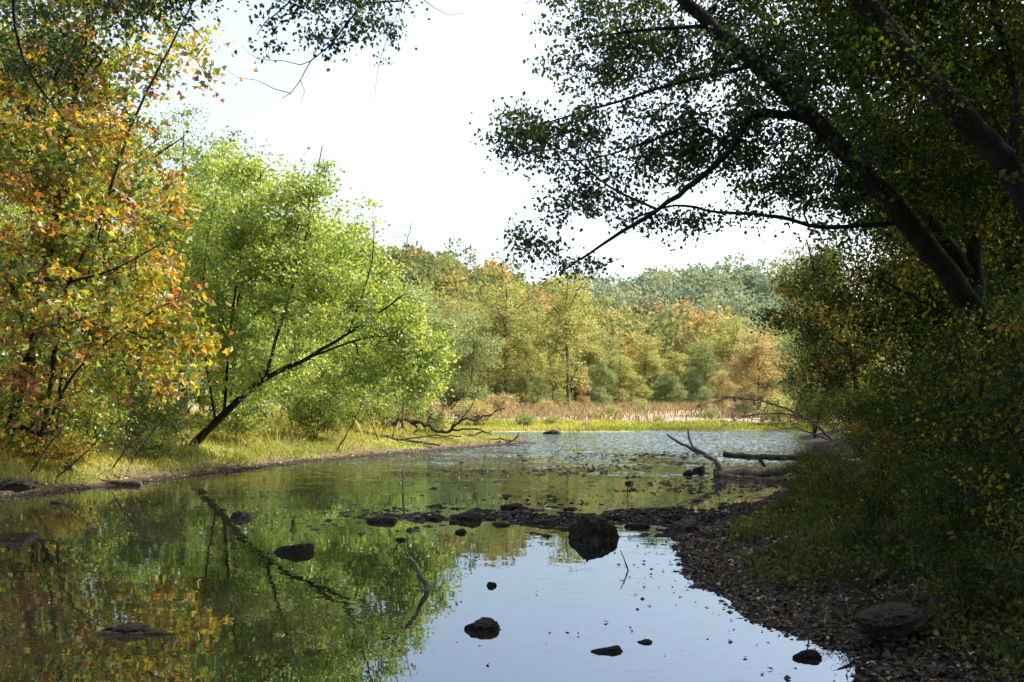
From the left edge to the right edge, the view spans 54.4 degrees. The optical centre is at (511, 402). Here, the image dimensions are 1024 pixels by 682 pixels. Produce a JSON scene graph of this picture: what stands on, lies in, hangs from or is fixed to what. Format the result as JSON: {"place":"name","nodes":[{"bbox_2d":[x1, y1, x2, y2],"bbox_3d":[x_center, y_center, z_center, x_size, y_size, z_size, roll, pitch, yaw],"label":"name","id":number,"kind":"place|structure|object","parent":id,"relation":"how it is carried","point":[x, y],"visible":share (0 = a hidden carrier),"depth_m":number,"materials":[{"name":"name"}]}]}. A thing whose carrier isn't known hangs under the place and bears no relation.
{"place":"outdoors","nodes":[
{"label":"outdoors","id":0,"kind":"place"},
{"bbox_2d":[0,430,882,681],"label":"water","id":1,"kind":"structure","parent":0,"point":[316,618],"depth_m":9.56,"materials":[{"name":"liquid"}]},
{"bbox_2d":[101,622,153,634],"bbox_3d":[-2.826,1.723,7.345,0.415,0.193,0.145,0,0,-5],"label":"rock","id":2,"kind":"object","parent":1,"relation":"in","point":[127,627],"visible":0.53,"depth_m":7.32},
{"bbox_2d":[3,433,848,678],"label":"floating leaves","id":3,"kind":"object","parent":1,"relation":"on","point":[785,677],"visible":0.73,"depth_m":18.11,"materials":[{"name":"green plant"}]},
{"bbox_2d":[464,617,500,632],"bbox_3d":[-0.206,1.727,7.452,0.303,0.223,0.212,0,0,-5],"label":"rock","id":4,"kind":"object","parent":1,"relation":"in","point":[484,624],"visible":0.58,"depth_m":7.40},
{"bbox_2d":[568,518,619,541],"bbox_3d":[1.023,1.804,12.438,0.714,0.750,0.714,0,0,3],"label":"boulder","id":5,"kind":"object","parent":1,"relation":"in","point":[589,530],"visible":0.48,"depth_m":12.26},
{"bbox_2d":[667,429,864,478],"bbox_3d":[5.826,1.191,22.779,4.232,1.176,1.652,0,0,-10],"label":"driftwood log","id":6,"kind":"object","parent":1,"relation":"in","point":[742,472],"visible":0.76,"depth_m":22.74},
{"bbox_2d":[723,451,861,466],"bbox_3d":[7.347,1.505,26.009,3.674,0.460,0.213,0,0,0],"label":"driftwood log","id":7,"kind":"object","parent":1,"relation":"on","point":[745,455],"visible":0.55,"depth_m":25.95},
{"bbox_2d":[0,278,1023,681],"bbox_3d":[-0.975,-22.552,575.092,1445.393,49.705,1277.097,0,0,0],"label":"ground","id":8,"kind":"structure","parent":0,"point":[770,588],"depth_m":9.68,"materials":[{"name":"soil"}]},
{"bbox_2d":[0,388,30,449],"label":"shrub","id":9,"kind":"object","parent":8,"relation":"on","point":[7,414],"visible":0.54,"depth_m":20.44,"materials":[{"name":"green plant"}]},
{"bbox_2d":[0,477,39,491],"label":"rock","id":10,"kind":"object","parent":8,"relation":"on","point":[13,484],"visible":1,"depth_m":15.39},
{"bbox_2d":[1,404,83,458],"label":"shrub","id":11,"kind":"object","parent":8,"relation":"on","point":[28,441],"visible":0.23,"depth_m":21.09,"materials":[{"name":"green plant"}]},
{"bbox_2d":[0,197,99,406],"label":"woodland tree","id":12,"kind":"object","parent":8,"relation":"on","point":[28,319],"visible":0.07,"depth_m":24.93,"materials":[{"name":"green plant"}]},
{"bbox_2d":[0,330,112,436],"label":"shrub","id":13,"kind":"object","parent":8,"relation":"on","point":[42,348],"visible":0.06,"depth_m":23.61,"materials":[{"name":"green plant"}]},
{"bbox_2d":[0,0,117,358],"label":"woodland tree","id":14,"kind":"object","parent":8,"relation":"on","point":[3,101],"visible":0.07,"depth_m":27.48,"materials":[{"name":"green plant"}]},
{"bbox_2d":[0,361,125,439],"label":"shrub","id":15,"kind":"object","parent":8,"relation":"on","point":[57,371],"visible":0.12,"depth_m":22.79,"materials":[{"name":"green plant"}]},
{"bbox_2d":[29,426,100,471],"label":"shrub","id":16,"kind":"object","parent":8,"relation":"on","point":[55,452],"visible":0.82,"depth_m":20.53,"materials":[{"name":"green plant"}]},
{"bbox_2d":[0,24,155,357],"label":"woodland tree","id":17,"kind":"object","parent":8,"relation":"on","point":[21,211],"depth_m":35.82,"materials":[{"name":"green plant"}]},
{"bbox_2d":[48,383,137,454],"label":"shrub","id":18,"kind":"object","parent":8,"relation":"on","point":[96,414],"visible":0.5,"depth_m":22.47,"materials":[{"name":"green plant"}]},
{"bbox_2d":[1,88,206,396],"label":"woodland tree","id":19,"kind":"object","parent":8,"relation":"on","point":[157,154],"visible":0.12,"depth_m":30.80,"materials":[{"name":"green plant"}]},
{"bbox_2d":[0,0,257,451],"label":"sycamore tree","id":20,"kind":"object","parent":8,"relation":"on","point":[71,203],"visible":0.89,"depth_m":19.65,"materials":[{"name":"orange plant"}]},
{"bbox_2d":[83,361,186,442],"bbox_3d":[-10.056,0.027,25.998,3.246,2.297,2.958,0,0,29],"label":"shrub","id":21,"kind":"object","parent":8,"relation":"on","point":[131,389],"visible":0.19,"depth_m":25.55,"materials":[{"name":"green plant"}]},
{"bbox_2d":[128,426,181,459],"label":"shrub","id":22,"kind":"object","parent":8,"relation":"on","point":[158,440],"visible":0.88,"depth_m":23.44,"materials":[{"name":"green plant"}]},
{"bbox_2d":[117,388,208,452],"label":"shrub","id":23,"kind":"object","parent":8,"relation":"on","point":[156,412],"visible":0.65,"depth_m":24.72,"materials":[{"name":"green plant"}]},
{"bbox_2d":[97,99,270,411],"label":"woodland tree","id":24,"kind":"object","parent":8,"relation":"on","point":[190,147],"visible":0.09,"depth_m":43.45,"materials":[{"name":"green plant"}]},
{"bbox_2d":[0,0,459,122],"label":"overhanging tree","id":25,"kind":"object","parent":8,"relation":"on","point":[143,5],"visible":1,"depth_m":8.12,"materials":[{"name":"green plant"}]},
{"bbox_2d":[180,359,279,423],"bbox_3d":[-9.032,-0.197,32.051,3.186,2.473,3.495,0,0,-2],"label":"shrub","id":26,"kind":"object","parent":8,"relation":"on","point":[200,400],"visible":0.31,"depth_m":31.48,"materials":[{"name":"green plant"}]},
{"bbox_2d":[160,180,305,392],"bbox_3d":[-10.863,-3.869,37.910,6.046,9.316,6.005,0,0,-18],"label":"woodland tree","id":27,"kind":"object","parent":8,"relation":"on","point":[267,347],"visible":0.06,"depth_m":37.66,"materials":[{"name":"green plant"}]},
{"bbox_2d":[0,401,472,461],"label":"tall grass","id":28,"kind":"structure","parent":8,"relation":"on","point":[278,421],"depth_m":32.61,"materials":[{"name":"plant"}]},
{"bbox_2d":[191,390,283,444],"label":"shrub","id":29,"kind":"object","parent":8,"relation":"on","point":[244,411],"visible":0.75,"depth_m":29.22,"materials":[{"name":"green plant"}]},
{"bbox_2d":[0,411,520,485],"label":"bank grass","id":30,"kind":"structure","parent":8,"relation":"on","point":[254,452],"depth_m":27.77,"materials":[{"name":"plant"}]},
{"bbox_2d":[0,434,533,495],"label":"leaf litter","id":31,"kind":"object","parent":8,"relation":"on","point":[83,477],"visible":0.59,"depth_m":25.80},
{"bbox_2d":[127,132,430,422],"bbox_3d":[-7.926,-3.878,33.278,10.487,9.844,5.877,0,0,0],"label":"maple tree","id":32,"kind":"object","parent":8,"relation":"on","point":[334,354],"visible":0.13,"depth_m":32.45,"materials":[{"name":"green plant"}]},
{"bbox_2d":[251,278,337,408],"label":"woodland tree","id":33,"kind":"object","parent":8,"relation":"on","point":[284,327],"visible":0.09,"depth_m":42.81,"materials":[{"name":"green plant"}]},
{"bbox_2d":[268,377,337,423],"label":"shrub","id":34,"kind":"object","parent":8,"relation":"on","point":[284,397],"visible":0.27,"depth_m":35.71,"materials":[{"name":"green plant"}]},
{"bbox_2d":[163,145,462,446],"bbox_3d":[-5.183,-2.556,25.505,7.989,8.060,5.223,0,0,0],"label":"maple tree","id":35,"kind":"object","parent":8,"relation":"on","point":[411,363],"visible":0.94,"depth_m":25.16,"materials":[{"name":"green plant"}]},
{"bbox_2d":[278,393,349,437],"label":"shrub","id":36,"kind":"object","parent":8,"relation":"on","point":[312,410],"visible":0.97,"depth_m":32.86,"materials":[{"name":"green plant"}]},
{"bbox_2d":[329,397,375,431],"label":"shrub","id":37,"kind":"object","parent":8,"relation":"on","point":[353,406],"visible":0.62,"depth_m":35.89,"materials":[{"name":"green plant"}]},
{"bbox_2d":[357,395,399,426],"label":"shrub","id":38,"kind":"object","parent":8,"relation":"on","point":[374,407],"visible":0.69,"depth_m":37.88,"materials":[{"name":"green plant"}]},
{"bbox_2d":[349,271,447,411],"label":"meadow tree","id":39,"kind":"object","parent":8,"relation":"on","point":[419,297],"visible":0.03,"depth_m":79.38,"materials":[{"name":"green plant"}]},
{"bbox_2d":[355,374,504,437],"bbox_3d":[-3.196,0.059,37.858,5.698,2.618,2.237,0,0,-18],"label":"fallen tree","id":40,"kind":"object","parent":8,"relation":"on","point":[413,422],"visible":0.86,"depth_m":37.96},
{"bbox_2d":[390,278,475,413],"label":"meadow tree","id":41,"kind":"object","parent":8,"relation":"on","point":[439,322],"visible":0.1,"depth_m":85.04,"materials":[{"name":"green plant"}]},
{"bbox_2d":[434,296,485,388],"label":"meadow tree","id":42,"kind":"object","parent":8,"relation":"on","point":[454,306],"visible":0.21,"depth_m":117.21,"materials":[{"name":"green plant"}]},
{"bbox_2d":[438,307,505,406],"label":"meadow tree","id":43,"kind":"object","parent":8,"relation":"on","point":[475,346],"visible":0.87,"depth_m":91.52,"materials":[{"name":"green plant"}]},
{"bbox_2d":[454,399,502,425],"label":"shrub","id":44,"kind":"object","parent":8,"relation":"on","point":[479,409],"visible":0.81,"depth_m":61.68,"materials":[{"name":"beige plant"}]},
{"bbox_2d":[463,306,516,400],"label":"meadow tree","id":45,"kind":"object","parent":8,"relation":"on","point":[489,373],"visible":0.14,"depth_m":111.88,"materials":[{"name":"green plant"}]},
{"bbox_2d":[478,390,519,411],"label":"shrub","id":46,"kind":"object","parent":8,"relation":"on","point":[503,400],"visible":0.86,"depth_m":85.76,"materials":[{"name":"beige plant"}]},
{"bbox_2d":[465,281,544,400],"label":"meadow tree","id":47,"kind":"object","parent":8,"relation":"on","point":[504,330],"visible":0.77,"depth_m":97.38,"materials":[{"name":"green plant"}]},
{"bbox_2d":[510,366,532,404],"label":"meadow tree","id":48,"kind":"object","parent":8,"relation":"on","point":[524,384],"visible":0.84,"depth_m":99.70,"materials":[{"name":"green plant"}]},
{"bbox_2d":[502,332,552,401],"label":"meadow tree","id":49,"kind":"object","parent":8,"relation":"on","point":[536,366],"visible":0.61,"depth_m":105.70,"materials":[{"name":"green plant"}]},
{"bbox_2d":[514,310,560,387],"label":"meadow tree","id":50,"kind":"object","parent":8,"relation":"on","point":[536,315],"visible":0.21,"depth_m":117.67,"materials":[{"name":"green plant"}]},
{"bbox_2d":[533,345,573,401],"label":"meadow tree","id":51,"kind":"object","parent":8,"relation":"on","point":[553,393],"visible":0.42,"depth_m":111.81,"materials":[{"name":"green plant"}]},
{"bbox_2d":[272,399,844,421],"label":"meadow grass","id":52,"kind":"structure","parent":8,"relation":"on","point":[580,410],"depth_m":82.27,"materials":[{"name":"plant"}]},
{"bbox_2d":[531,270,601,407],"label":"meadow tree","id":53,"kind":"object","parent":8,"relation":"on","point":[569,331],"visible":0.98,"depth_m":97.62,"materials":[{"name":"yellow plant"}]},
{"bbox_2d":[310,497,826,536],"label":"pebbles","id":54,"kind":"object","parent":8,"relation":"on","point":[681,511],"visible":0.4,"depth_m":14.62,"materials":[{"name":"stone"}]},
{"bbox_2d":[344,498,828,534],"bbox_3d":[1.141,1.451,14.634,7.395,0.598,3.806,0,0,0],"label":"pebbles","id":55,"kind":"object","parent":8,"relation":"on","point":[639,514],"visible":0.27,"depth_m":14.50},
{"bbox_2d":[569,323,614,400],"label":"meadow tree","id":56,"kind":"object","parent":8,"relation":"on","point":[589,355],"visible":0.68,"depth_m":117.08,"materials":[{"name":"green plant"}]},
{"bbox_2d":[377,501,823,528],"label":"leaf litter","id":57,"kind":"object","parent":8,"relation":"on","point":[656,510],"visible":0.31,"depth_m":14.52,"materials":[{"name":"plant"}]},
{"bbox_2d":[587,358,622,403],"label":"meadow tree","id":58,"kind":"object","parent":8,"relation":"on","point":[603,371],"visible":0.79,"depth_m":107.89,"materials":[{"name":"green plant"}]},
{"bbox_2d":[591,335,629,396],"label":"meadow tree","id":59,"kind":"object","parent":8,"relation":"on","point":[613,354],"visible":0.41,"depth_m":119.10,"materials":[{"name":"green plant"}]},
{"bbox_2d":[420,451,802,512],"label":"pebbles","id":60,"kind":"object","parent":8,"relation":"on","point":[650,483],"visible":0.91,"depth_m":22.65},
{"bbox_2d":[341,226,894,397],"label":"hillside forest","id":61,"kind":"object","parent":8,"relation":"on","point":[448,276],"visible":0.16,"depth_m":168.00,"materials":[{"name":"green plant"}]},
{"bbox_2d":[604,355,639,403],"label":"meadow tree","id":62,"kind":"object","parent":8,"relation":"on","point":[626,376],"visible":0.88,"depth_m":109.91,"materials":[{"name":"green plant"}]},
{"bbox_2d":[408,416,846,431],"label":"shore grass","id":63,"kind":"structure","parent":8,"relation":"on","point":[498,425],"depth_m":60.61,"materials":[{"name":"plant"}]},
{"bbox_2d":[621,333,670,399],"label":"meadow tree","id":64,"kind":"object","parent":8,"relation":"on","point":[648,360],"visible":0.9,"depth_m":115.24,"materials":[{"name":"green plant"}]},
{"bbox_2d":[650,369,684,402],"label":"meadow tree","id":65,"kind":"object","parent":8,"relation":"on","point":[665,382],"visible":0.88,"depth_m":111.52,"materials":[{"name":"green plant"}]},
{"bbox_2d":[657,350,692,397],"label":"meadow tree","id":66,"kind":"object","parent":8,"relation":"on","point":[677,369],"visible":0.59,"depth_m":121.44,"materials":[{"name":"green plant"}]},
{"bbox_2d":[667,516,701,533],"bbox_3d":[2.293,1.762,13.098,0.520,0.512,0.520,0,0,16],"label":"rock","id":67,"kind":"object","parent":8,"relation":"on","point":[685,524],"visible":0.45,"depth_m":12.97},
{"bbox_2d":[551,247,835,337],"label":"distant forest","id":68,"kind":"object","parent":8,"relation":"on","point":[738,292],"visible":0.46,"depth_m":360.00,"materials":[{"name":"plant"}]},
{"bbox_2d":[680,366,706,403],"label":"meadow tree","id":69,"kind":"object","parent":8,"relation":"on","point":[694,381],"visible":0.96,"depth_m":109.74,"materials":[{"name":"green plant"}]},
{"bbox_2d":[680,339,727,395],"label":"meadow tree","id":70,"kind":"object","parent":8,"relation":"on","point":[697,361],"visible":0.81,"depth_m":117.74,"materials":[{"name":"green plant"}]},
{"bbox_2d":[708,370,738,409],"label":"meadow tree","id":71,"kind":"object","parent":8,"relation":"on","point":[721,384],"visible":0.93,"depth_m":89.79,"materials":[{"name":"orange plant"}]},
{"bbox_2d":[706,314,761,402],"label":"meadow tree","id":72,"kind":"object","parent":8,"relation":"on","point":[724,351],"visible":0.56,"depth_m":111.20,"materials":[{"name":"green plant"}]},
{"bbox_2d":[469,0,1023,446],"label":"overhanging tree","id":73,"kind":"object","parent":8,"relation":"on","point":[829,130],"visible":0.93,"depth_m":12.32,"materials":[{"name":"green plant"}]},
{"bbox_2d":[716,330,794,412],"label":"meadow tree","id":74,"kind":"object","parent":8,"relation":"on","point":[748,359],"visible":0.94,"depth_m":83.28,"materials":[{"name":"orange plant"}]},
{"bbox_2d":[697,394,831,439],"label":"fallen branch","id":75,"kind":"object","parent":8,"relation":"on","point":[800,416],"visible":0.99,"depth_m":39.95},
{"bbox_2d":[754,395,801,423],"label":"shrub","id":76,"kind":"object","parent":8,"relation":"on","point":[775,410],"visible":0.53,"depth_m":62.65,"materials":[{"name":"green plant"}]},
{"bbox_2d":[763,488,809,522],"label":"shrub","id":77,"kind":"object","parent":8,"relation":"on","point":[782,499],"visible":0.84,"depth_m":12.28,"materials":[{"name":"green plant"}]},
{"bbox_2d":[764,323,819,399],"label":"meadow tree","id":78,"kind":"object","parent":8,"relation":"on","point":[778,369],"visible":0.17,"depth_m":95.22,"materials":[{"name":"green plant"}]},
{"bbox_2d":[770,451,844,501],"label":"shrub","id":79,"kind":"object","parent":8,"relation":"on","point":[799,470],"visible":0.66,"depth_m":13.55,"materials":[{"name":"green plant"}]},
{"bbox_2d":[786,392,842,437],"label":"shrub","id":80,"kind":"object","parent":8,"relation":"on","point":[808,412],"visible":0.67,"depth_m":45.84,"materials":[{"name":"green plant"}]},
{"bbox_2d":[759,229,892,424],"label":"woodland tree","id":81,"kind":"object","parent":8,"relation":"on","point":[800,307],"visible":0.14,"depth_m":59.78,"materials":[{"name":"green plant"}]},
{"bbox_2d":[749,239,908,412],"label":"tree","id":82,"kind":"object","parent":8,"relation":"on","point":[839,375],"visible":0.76,"depth_m":41.54,"materials":[{"name":"green plant"}]},
{"bbox_2d":[791,450,888,509],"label":"shrub","id":83,"kind":"object","parent":8,"relation":"on","point":[841,467],"visible":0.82,"depth_m":11.16,"materials":[{"name":"green plant"}]},
{"bbox_2d":[660,506,1023,681],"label":"pebbles","id":84,"kind":"object","parent":8,"relation":"on","point":[900,669],"visible":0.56,"depth_m":7.60,"materials":[{"name":"stone"}]},
{"bbox_2d":[669,457,1023,681],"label":"leaf litter","id":85,"kind":"object","parent":8,"relation":"on","point":[936,666],"visible":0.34,"depth_m":8.02,"materials":[{"name":"plant"}]},
{"bbox_2d":[820,513,892,558],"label":"shrub","id":86,"kind":"object","parent":8,"relation":"on","point":[859,532],"visible":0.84,"depth_m":9.17,"materials":[{"name":"green plant"}]},
{"bbox_2d":[719,428,1023,681],"bbox_3d":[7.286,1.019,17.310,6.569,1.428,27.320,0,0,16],"label":"shade grass","id":87,"kind":"structure","parent":8,"relation":"on","point":[869,592],"depth_m":8.93,"materials":[{"name":"plant"}]},
{"bbox_2d":[823,413,928,485],"bbox_3d":[4.556,0.668,12.386,1.466,1.080,1.470,0,0,-43],"label":"shrub","id":88,"kind":"object","parent":8,"relation":"on","point":[877,456],"visible":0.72,"depth_m":12.31,"materials":[{"name":"green plant"}]},
{"bbox_2d":[730,0,1023,258],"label":"overhanging tree","id":89,"kind":"object","parent":8,"relation":"on","point":[996,151],"visible":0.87,"depth_m":11.09,"materials":[{"name":"green plant"}]},
{"bbox_2d":[829,374,933,451],"bbox_3d":[8.335,0.445,22.093,2.618,2.161,2.585,0,0,-18],"label":"shrub","id":90,"kind":"object","parent":8,"relation":"on","point":[857,423],"visible":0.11,"depth_m":22.19,"materials":[{"name":"green plant"}]},
{"bbox_2d":[756,0,1023,450],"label":"tree","id":91,"kind":"object","parent":8,"relation":"on","point":[970,264],"visible":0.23,"depth_m":15.39,"materials":[{"name":"green plant"}]},
{"bbox_2d":[852,601,934,637],"bbox_3d":[2.588,1.498,6.837,0.572,0.227,0.401,0,0,-15],"label":"boulder","id":92,"kind":"object","parent":8,"relation":"on","point":[899,619],"visible":0.98,"depth_m":6.73,"materials":[{"name":"stone"}]},
{"bbox_2d":[832,353,957,456],"bbox_3d":[6.556,0.135,16.579,2.350,1.964,2.380,0,0,22],"label":"shrub","id":93,"kind":"object","parent":8,"relation":"on","point":[876,386],"visible":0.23,"depth_m":16.64,"materials":[{"name":"green plant"}]},
{"bbox_2d":[841,357,958,452],"bbox_3d":[7.567,0.123,18.894,2.585,2.161,2.618,0,0,32],"label":"shrub","id":94,"kind":"object","parent":8,"relation":"on","point":[890,392],"visible":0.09,"depth_m":19.04,"materials":[{"name":"green plant"}]},
{"bbox_2d":[827,388,975,469],"bbox_3d":[5.611,0.431,14.138,2.021,1.485,2.016,0,0,-37],"label":"shrub","id":95,"kind":"object","parent":8,"relation":"on","point":[886,416],"visible":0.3,"depth_m":14.20,"materials":[{"name":"green plant"}]},
{"bbox_2d":[826,0,1023,359],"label":"woodland tree","id":96,"kind":"object","parent":8,"relation":"on","point":[1009,264],"visible":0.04,"depth_m":18.77,"materials":[{"name":"green plant"}]},
{"bbox_2d":[837,95,1023,375],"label":"woodland tree","id":97,"kind":"object","parent":8,"relation":"on","point":[890,345],"visible":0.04,"depth_m":33.32,"materials":[{"name":"green plant"}]},
{"bbox_2d":[854,331,1023,504],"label":"shrub","id":98,"kind":"object","parent":8,"relation":"on","point":[937,409],"visible":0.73,"depth_m":9.60,"materials":[{"name":"green plant"}]},
{"bbox_2d":[863,295,1023,453],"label":"shrub","id":99,"kind":"object","parent":8,"relation":"on","point":[958,324],"visible":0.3,"depth_m":11.54,"materials":[{"name":"green plant"}]},
{"bbox_2d":[870,23,1023,419],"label":"woodland tree","id":100,"kind":"object","parent":8,"relation":"on","point":[995,255],"visible":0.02,"depth_m":26.15,"materials":[{"name":"green plant"}]},
{"bbox_2d":[877,436,1019,537],"bbox_3d":[3.930,0.773,8.774,1.283,0.945,1.286,0,0,15],"label":"shrub","id":101,"kind":"object","parent":8,"relation":"on","point":[931,496],"visible":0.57,"depth_m":8.77,"materials":[{"name":"green plant"}]},
{"bbox_2d":[905,371,1023,537],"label":"shrub","id":102,"kind":"object","parent":8,"relation":"on","point":[978,460],"visible":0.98,"depth_m":7.58,"materials":[{"name":"green plant"}]},
{"bbox_2d":[906,532,1023,615],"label":"shrub","id":103,"kind":"object","parent":8,"relation":"on","point":[957,568],"visible":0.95,"depth_m":6.98,"materials":[{"name":"green plant"}]},
{"bbox_2d":[927,275,1023,479],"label":"shrub","id":104,"kind":"object","parent":8,"relation":"on","point":[973,388],"visible":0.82,"depth_m":8.32,"materials":[{"name":"green plant"}]},
{"bbox_2d":[942,276,1023,399],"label":"shrub","id":105,"kind":"object","parent":8,"relation":"on","point":[1001,311],"visible":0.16,"depth_m":13.29,"materials":[{"name":"green plant"}]},
{"bbox_2d":[947,462,1023,601],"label":"shrub","id":106,"kind":"object","parent":8,"relation":"on","point":[1013,553],"visible":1,"depth_m":6.30,"materials":[{"name":"green plant"}]},
{"bbox_2d":[952,246,1023,434],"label":"shrub","id":107,"kind":"object","parent":8,"relation":"on","point":[1014,332],"visible":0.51,"depth_m":10.70,"materials":[{"name":"green plant"}]},
{"bbox_2d":[0,0,1023,299],"label":"sky","id":108,"kind":"structure","parent":0,"point":[409,148],"materials":[{"name":"white"}]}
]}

